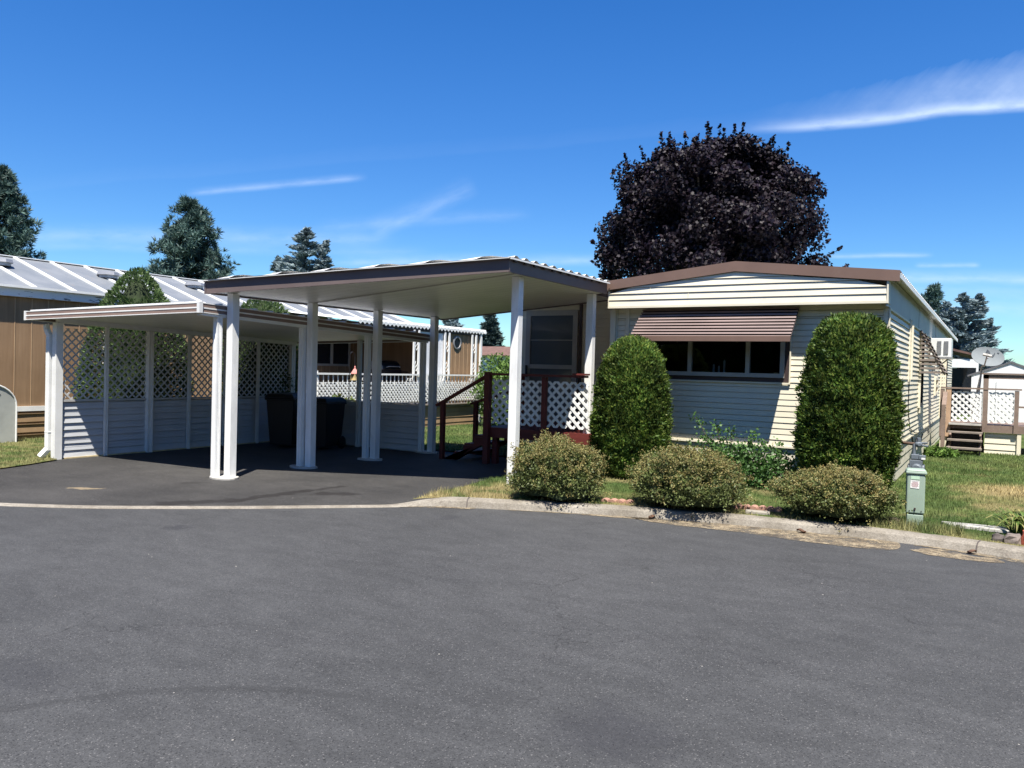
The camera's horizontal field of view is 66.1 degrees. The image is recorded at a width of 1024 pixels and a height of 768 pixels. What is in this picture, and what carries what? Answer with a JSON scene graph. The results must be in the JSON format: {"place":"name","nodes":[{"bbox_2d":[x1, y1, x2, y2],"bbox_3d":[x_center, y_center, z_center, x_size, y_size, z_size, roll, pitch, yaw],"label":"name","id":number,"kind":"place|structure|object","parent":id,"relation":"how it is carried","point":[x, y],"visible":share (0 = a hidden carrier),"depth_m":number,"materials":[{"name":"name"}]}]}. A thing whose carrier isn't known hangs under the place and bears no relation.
{"place":"outdoors","nodes":[
{"label":"outdoors","id":0,"kind":"place"},
{"bbox_2d":[0,442,506,505],"bbox_3d":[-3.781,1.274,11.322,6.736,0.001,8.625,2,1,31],"label":"driveway","id":1,"kind":"structure","parent":0,"point":[267,474],"depth_m":10.73,"materials":[{"name":"grey asphalt"}]},
{"bbox_2d":[24,301,429,476],"bbox_3d":[-4.526,0.030,13.367,3.875,2.391,5.235,2,1,31],"label":"carport","id":2,"kind":"object","parent":1,"relation":"on","point":[93,427],"visible":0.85,"depth_m":13.21,"materials":[{"name":"white metal"}]},
{"bbox_2d":[264,392,297,444],"bbox_3d":[-4.246,0.679,14.955,0.600,1.017,0.805,2,1,11],"label":"trash cart","id":3,"kind":"object","parent":1,"relation":"on","point":[282,415],"visible":0.63,"depth_m":14.63,"materials":[{"name":"black plastic"}]},
{"bbox_2d":[305,396,346,448],"bbox_3d":[-3.489,0.728,14.729,0.540,0.967,0.765,2,1,21],"label":"trash cart","id":4,"kind":"object","parent":1,"relation":"on","point":[329,417],"visible":0.78,"depth_m":14.48,"materials":[{"name":"black plastic"}]},
{"bbox_2d":[201,256,609,483],"bbox_3d":[-1.180,-0.141,11.818,4.054,3.067,5.454,2,1,31],"label":"carport","id":5,"kind":"object","parent":1,"relation":"on","point":[434,291],"visible":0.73,"depth_m":11.05,"materials":[{"name":"white metal"}]},
{"bbox_2d":[435,372,591,463],"bbox_3d":[0.505,0.588,13.870,2.969,1.591,2.336,2,1,31],"label":"porch","id":6,"kind":"object","parent":1,"relation":"on","point":[528,431],"visible":0.78,"depth_m":12.98,"materials":[{"name":"white paint"}]},
{"bbox_2d":[0,506,1023,767],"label":"road","id":7,"kind":"structure","parent":0,"point":[338,638],"depth_m":4.57,"materials":[{"name":"grey asphalt"}]},
{"bbox_2d":[412,506,475,508],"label":"gutter sand","id":8,"kind":"structure","parent":7,"relation":"on","point":[448,507],"depth_m":8.96,"materials":[{"name":"beige sand"}]},
{"bbox_2d":[0,497,1023,560],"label":"kerb","id":9,"kind":"structure","parent":7,"relation":"on","point":[958,544],"depth_m":8.45,"materials":[{"name":"concrete"}]},
{"bbox_2d":[513,510,650,519],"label":"gutter sand","id":10,"kind":"structure","parent":7,"relation":"on","point":[595,515],"depth_m":8.70,"materials":[{"name":"beige sand"}]},
{"bbox_2d":[634,517,899,549],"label":"gutter sand","id":11,"kind":"structure","parent":7,"relation":"on","point":[727,527],"depth_m":7.94,"materials":[{"name":"beige sand"}]},
{"bbox_2d":[918,545,1023,561],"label":"gutter sand","id":12,"kind":"structure","parent":7,"relation":"on","point":[980,554],"depth_m":7.28,"materials":[{"name":"beige sand"}]},
{"bbox_2d":[0,405,1023,546],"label":"lawn","id":13,"kind":"structure","parent":0,"point":[619,494],"depth_m":10.31,"materials":[{"name":"plant"}]},
{"bbox_2d":[0,385,16,442],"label":"covered trailer","id":14,"kind":"object","parent":13,"relation":"on","point":[8,416],"visible":0.93,"depth_m":14.21,"materials":[{"name":"white metal"}]},
{"bbox_2d":[0,163,47,259],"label":"pine tree","id":15,"kind":"object","parent":13,"relation":"on","point":[15,238],"visible":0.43,"depth_m":44.63,"materials":[{"name":"green plant"}]},
{"bbox_2d":[70,267,195,401],"bbox_3d":[-7.068,-0.498,14.834,2.191,3.456,2.189,2,1,31],"label":"dwarf spruce","id":16,"kind":"object","parent":13,"relation":"on","point":[136,291],"visible":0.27,"depth_m":14.41,"materials":[{"name":"green plant"}]},
{"bbox_2d":[142,193,240,279],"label":"pine tree","id":17,"kind":"object","parent":13,"relation":"on","point":[191,254],"visible":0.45,"depth_m":49.13,"materials":[{"name":"green plant"}]},
{"bbox_2d":[0,254,486,438],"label":"mobile home","id":18,"kind":"object","parent":13,"relation":"on","point":[27,284],"visible":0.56,"depth_m":16.81,"materials":[{"name":"beige metal"}]},
{"bbox_2d":[317,343,350,365],"bbox_3d":[-4.983,-0.875,21.848,0.040,0.750,1.400,2,1,31],"label":"window","id":19,"kind":"structure","parent":18,"relation":"in","point":[337,354],"depth_m":21.91,"materials":[{"name":"black glass"}]},
{"bbox_2d":[453,336,460,348],"bbox_3d":[-1.555,-1.170,22.343,0.035,0.380,0.380,2,1,31],"label":"porthole window","id":20,"kind":"structure","parent":18,"relation":"in","point":[456,341],"depth_m":22.32,"materials":[{"name":"grey metal"}]},
{"bbox_2d":[221,299,298,397],"bbox_3d":[-5.301,-0.339,16.648,2.022,3.162,1.986,2,1,31],"label":"dwarf spruce","id":21,"kind":"object","parent":13,"relation":"on","point":[261,305],"visible":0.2,"depth_m":16.06,"materials":[{"name":"green plant"}]},
{"bbox_2d":[269,226,350,320],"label":"spruce tree","id":22,"kind":"object","parent":13,"relation":"on","point":[299,261],"visible":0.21,"depth_m":44.66,"materials":[{"name":"green plant"}]},
{"bbox_2d":[328,393,355,401],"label":"flowering plant","id":23,"kind":"object","parent":13,"relation":"on","point":[339,395],"visible":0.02,"depth_m":17.18,"materials":[{"name":"green plant"}]},
{"bbox_2d":[348,352,354,399],"bbox_3d":[-3.346,0.283,16.423,0.014,1.928,0.176,2,1,31],"label":"shepherd hook","id":24,"kind":"object","parent":13,"relation":"on","point":[349,370],"visible":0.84,"depth_m":16.34,"materials":[{"name":"black metal"}]},
{"bbox_2d":[350,366,356,380],"bbox_3d":[-3.291,-0.239,16.481,0.217,0.328,0.217,2,1,12],"label":"bird feeder","id":25,"kind":"object","parent":24,"relation":"hanging from","point":[354,374],"visible":0.87,"depth_m":16.42,"materials":[{"name":"plastic"}]},
{"bbox_2d":[317,370,481,426],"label":"deck","id":26,"kind":"structure","parent":13,"relation":"on","point":[458,413],"depth_m":21.00,"materials":[{"name":"white wood"}]},
{"bbox_2d":[362,360,407,400],"bbox_3d":[-3.388,-0.063,21.052,0.604,1.140,1.500,2,1,31],"label":"barbecue grill","id":27,"kind":"object","parent":26,"relation":"on","point":[394,366],"visible":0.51,"depth_m":20.93,"materials":[{"name":"black metal"}]},
{"bbox_2d":[441,319,463,327],"bbox_3d":[-3.225,-1.405,40.293,4.525,4.893,4.078,2,1,31],"label":"spruce tree","id":28,"kind":"object","parent":13,"relation":"on","point":[453,323],"visible":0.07,"depth_m":39.79,"materials":[{"name":"green plant"}]},
{"bbox_2d":[467,352,509,424],"bbox_3d":[-0.238,0.180,22.136,1.894,2.160,1.801,2,1,12],"label":"leafy shrub","id":29,"kind":"object","parent":13,"relation":"on","point":[480,385],"visible":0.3,"depth_m":21.87,"materials":[{"name":"green plant"}]},
{"bbox_2d":[478,314,504,346],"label":"spruce tree","id":30,"kind":"object","parent":13,"relation":"on","point":[492,336],"visible":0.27,"depth_m":41.62,"materials":[{"name":"green plant"}]},
{"bbox_2d":[481,346,509,397],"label":"house","id":31,"kind":"structure","parent":13,"relation":"on","point":[489,350],"depth_m":35.55,"materials":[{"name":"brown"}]},
{"bbox_2d":[504,428,611,509],"bbox_3d":[0.546,0.975,9.278,1.377,0.874,1.237,2,1,31],"label":"flowering shrub","id":32,"kind":"object","parent":13,"relation":"on","point":[559,468],"visible":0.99,"depth_m":8.97,"materials":[{"name":"green plant"}]},
{"bbox_2d":[601,498,633,503],"bbox_3d":[1.223,1.373,9.159,0.384,0.067,0.139,2,1,19],"label":"clay edging","id":33,"kind":"object","parent":13,"relation":"on","point":[613,500],"visible":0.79,"depth_m":9.12,"materials":[{"name":"ceramic"}]},
{"bbox_2d":[586,332,674,479],"bbox_3d":[1.725,0.329,11.450,1.296,2.154,1.288,2,1,31],"label":"cedar shrub","id":34,"kind":"object","parent":13,"relation":"on","point":[630,416],"visible":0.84,"depth_m":11.04,"materials":[{"name":"green plant"}]},
{"bbox_2d":[624,439,755,518],"bbox_3d":[1.990,1.037,8.937,1.569,0.840,1.354,2,1,31],"label":"flowering shrub","id":35,"kind":"object","parent":13,"relation":"on","point":[687,477],"visible":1,"depth_m":8.58,"materials":[{"name":"green plant"}]},
{"bbox_2d":[589,121,849,280],"bbox_3d":[6.795,-3.788,27.204,8.692,10.313,8.382,2,1,31],"label":"purple maple","id":36,"kind":"object","parent":13,"relation":"on","point":[698,203],"visible":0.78,"depth_m":24.73,"materials":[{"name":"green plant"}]},
{"bbox_2d":[675,411,797,490],"bbox_3d":[3.206,0.964,10.817,2.081,1.102,1.048,2,1,31],"label":"rose bush","id":37,"kind":"object","parent":13,"relation":"on","point":[758,472],"visible":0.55,"depth_m":10.66,"materials":[{"name":"green plant"}]},
{"bbox_2d":[521,261,957,480],"bbox_3d":[7.191,-0.165,20.264,7.346,3.332,20.035,2,1,31],"label":"mobile home","id":38,"kind":"object","parent":13,"relation":"on","point":[732,339],"visible":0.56,"depth_m":11.71,"materials":[{"name":"beige metal"}]},
{"bbox_2d":[524,310,578,422],"bbox_3d":[0.725,-0.330,15.065,1.120,2.160,0.111,2,1,31],"label":"door","id":39,"kind":"structure","parent":38,"relation":"in","point":[551,335],"depth_m":15.07,"materials":[{"name":"grey glass"}]},
{"bbox_2d":[652,335,791,384],"bbox_3d":[3.028,-0.517,11.757,2.204,0.980,0.085,2,1,31],"label":"window","id":40,"kind":"structure","parent":38,"relation":"in","point":[697,361],"depth_m":11.65,"materials":[{"name":"black glass"}]},
{"bbox_2d":[917,333,924,412],"bbox_3d":[7.989,-0.212,15.392,0.080,1.530,0.900,2,1,31],"label":"window","id":41,"kind":"structure","parent":38,"relation":"in","point":[921,375],"depth_m":15.02,"materials":[{"name":"white glass"}]},
{"bbox_2d":[933,376,938,395],"bbox_3d":[10.549,0.045,19.600,0.080,0.470,1.350,2,1,31],"label":"window","id":42,"kind":"structure","parent":38,"relation":"in","point":[936,380],"depth_m":19.03,"materials":[{"name":"beige"}]},
{"bbox_2d":[929,338,952,370],"bbox_3d":[9.475,-0.610,17.377,0.420,0.771,0.700,2,1,31],"label":"air conditioner","id":43,"kind":"object","parent":38,"relation":"attached to","point":[943,347],"visible":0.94,"depth_m":17.09,"materials":[{"name":"white metal"}]},
{"bbox_2d":[944,359,947,391],"bbox_3d":[12.926,-0.168,23.479,0.080,1.150,1.050,2,1,31],"label":"window","id":44,"kind":"structure","parent":38,"relation":"in","point":[946,363],"depth_m":23.03,"materials":[{"name":"white glass"}]},
{"bbox_2d":[745,509,769,514],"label":"concrete block","id":45,"kind":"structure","parent":13,"relation":"on","point":[758,512],"depth_m":8.61,"materials":[{"name":"grey concrete"}]},
{"bbox_2d":[733,503,782,511],"bbox_3d":[2.771,1.412,8.864,0.533,0.083,0.145,2,1,21],"label":"clay edging","id":46,"kind":"object","parent":13,"relation":"on","point":[763,508],"visible":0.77,"depth_m":8.82,"materials":[{"name":"ceramic"}]},
{"bbox_2d":[761,459,912,531],"bbox_3d":[3.474,1.163,8.439,1.478,0.684,1.233,2,1,31],"label":"flowering shrub","id":47,"kind":"object","parent":13,"relation":"on","point":[829,490],"visible":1,"depth_m":8.12,"materials":[{"name":"green plant"}]},
{"bbox_2d":[789,310,910,489],"bbox_3d":[4.256,0.281,9.933,1.394,2.439,1.386,2,1,31],"label":"cedar shrub","id":48,"kind":"object","parent":13,"relation":"on","point":[850,408],"visible":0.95,"depth_m":9.52,"materials":[{"name":"green plant"}]},
{"bbox_2d":[883,517,899,523],"bbox_3d":[3.981,1.447,8.260,0.173,0.106,0.147,2,1,31],"label":"stone","id":49,"kind":"object","parent":13,"relation":"on","point":[892,518],"visible":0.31,"depth_m":8.22,"materials":[{"name":"grey stone"}]},
{"bbox_2d":[899,438,928,468],"bbox_3d":[4.851,1.089,9.701,0.206,0.890,0.546,1,1,-17],"label":"gas meter","id":50,"kind":"object","parent":13,"relation":"on","point":[914,462],"visible":0.57,"depth_m":9.51,"materials":[{"name":"metal"}]},
{"bbox_2d":[905,468,926,524],"bbox_3d":[4.214,1.219,8.233,0.196,0.668,0.190,2,1,23],"label":"utility pedestal","id":51,"kind":"object","parent":13,"relation":"on","point":[915,489],"visible":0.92,"depth_m":8.16,"materials":[{"name":"green metal"}]},
{"bbox_2d":[921,282,945,316],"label":"pine tree","id":52,"kind":"object","parent":13,"relation":"on","point":[933,296],"visible":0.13,"depth_m":54.73,"materials":[{"name":"green plant"}]},
{"bbox_2d":[923,445,959,457],"bbox_3d":[9.152,1.476,16.908,0.847,0.337,0.907,2,1,31],"label":"weed clump","id":53,"kind":"object","parent":13,"relation":"on","point":[933,451],"visible":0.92,"depth_m":16.71,"materials":[{"name":"green plant"}]},
{"bbox_2d":[951,349,978,414],"bbox_3d":[18.933,-0.262,35.306,3.500,3.360,8.000,2,1,31],"label":"mobile home","id":54,"kind":"object","parent":13,"relation":"on","point":[959,378],"visible":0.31,"depth_m":32.25,"materials":[{"name":"white metal"}]},
{"bbox_2d":[951,368,975,414],"bbox_3d":[18.522,0.314,32.337,0.830,1.900,0.100,2,1,31],"label":"window","id":55,"kind":"structure","parent":54,"relation":"in","point":[959,375],"depth_m":32.32,"materials":[{"name":"black glass"}]},
{"bbox_2d":[941,521,1009,532],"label":"concrete slab","id":56,"kind":"structure","parent":13,"relation":"on","point":[999,529],"depth_m":8.02,"materials":[{"name":"grey concrete"}]},
{"bbox_2d":[939,292,1014,371],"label":"spruce tree","id":57,"kind":"object","parent":13,"relation":"on","point":[956,320],"visible":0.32,"depth_m":41.72,"materials":[{"name":"green plant"}]},
{"bbox_2d":[939,373,1023,455],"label":"deck","id":58,"kind":"structure","parent":13,"relation":"on","point":[961,434],"depth_m":17.86,"materials":[{"name":"brown paint"}]},
{"bbox_2d":[970,347,1004,421],"bbox_3d":[11.089,0.345,18.736,0.630,2.471,0.882,1,1,-32],"label":"satellite dish","id":59,"kind":"object","parent":13,"relation":"on","point":[986,356],"visible":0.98,"depth_m":18.71,"materials":[{"name":"grey metal"}]},
{"bbox_2d":[962,507,1023,534],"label":"daylily clump","id":60,"kind":"object","parent":13,"relation":"on","point":[1016,525],"visible":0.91,"depth_m":7.84,"materials":[{"name":"green plant"}]},
{"bbox_2d":[967,361,1023,422],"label":"shed","id":61,"kind":"structure","parent":13,"relation":"on","point":[1012,367],"depth_m":26.11,"materials":[{"name":"white paint"}]},
{"bbox_2d":[995,381,1023,422],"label":"door","id":62,"kind":"structure","parent":61,"relation":"in","point":[999,384],"depth_m":26.00,"materials":[{"name":"white wood"}]},
{"bbox_2d":[992,533,1003,541],"bbox_3d":[4.625,1.464,7.494,0.101,0.098,0.086,2,1,31],"label":"stone","id":63,"kind":"object","parent":13,"relation":"on","point":[997,536],"visible":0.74,"depth_m":7.47,"materials":[{"name":"grey stone"}]},
{"bbox_2d":[1003,533,1021,544],"bbox_3d":[4.711,1.462,7.410,0.158,0.118,0.118,2,1,31],"label":"stone","id":64,"kind":"object","parent":13,"relation":"on","point":[1011,538],"visible":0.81,"depth_m":7.37,"materials":[{"name":"beige stone"}]},
{"bbox_2d":[1021,530,1023,544],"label":"stone","id":65,"kind":"object","parent":13,"relation":"on","point":[1022,539],"visible":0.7,"depth_m":7.34,"materials":[{"name":"brown stone"}]},
{"bbox_2d":[0,0,1023,365],"label":"sky","id":66,"kind":"structure","parent":0,"point":[401,132],"materials":[{"name":"blue"}]},
{"bbox_2d":[913,548,1004,562],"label":"gutter sand","id":67,"kind":"structure","parent":0,"point":[936,553],"depth_m":7.18,"materials":[{"name":"beige sand"}]}
]}

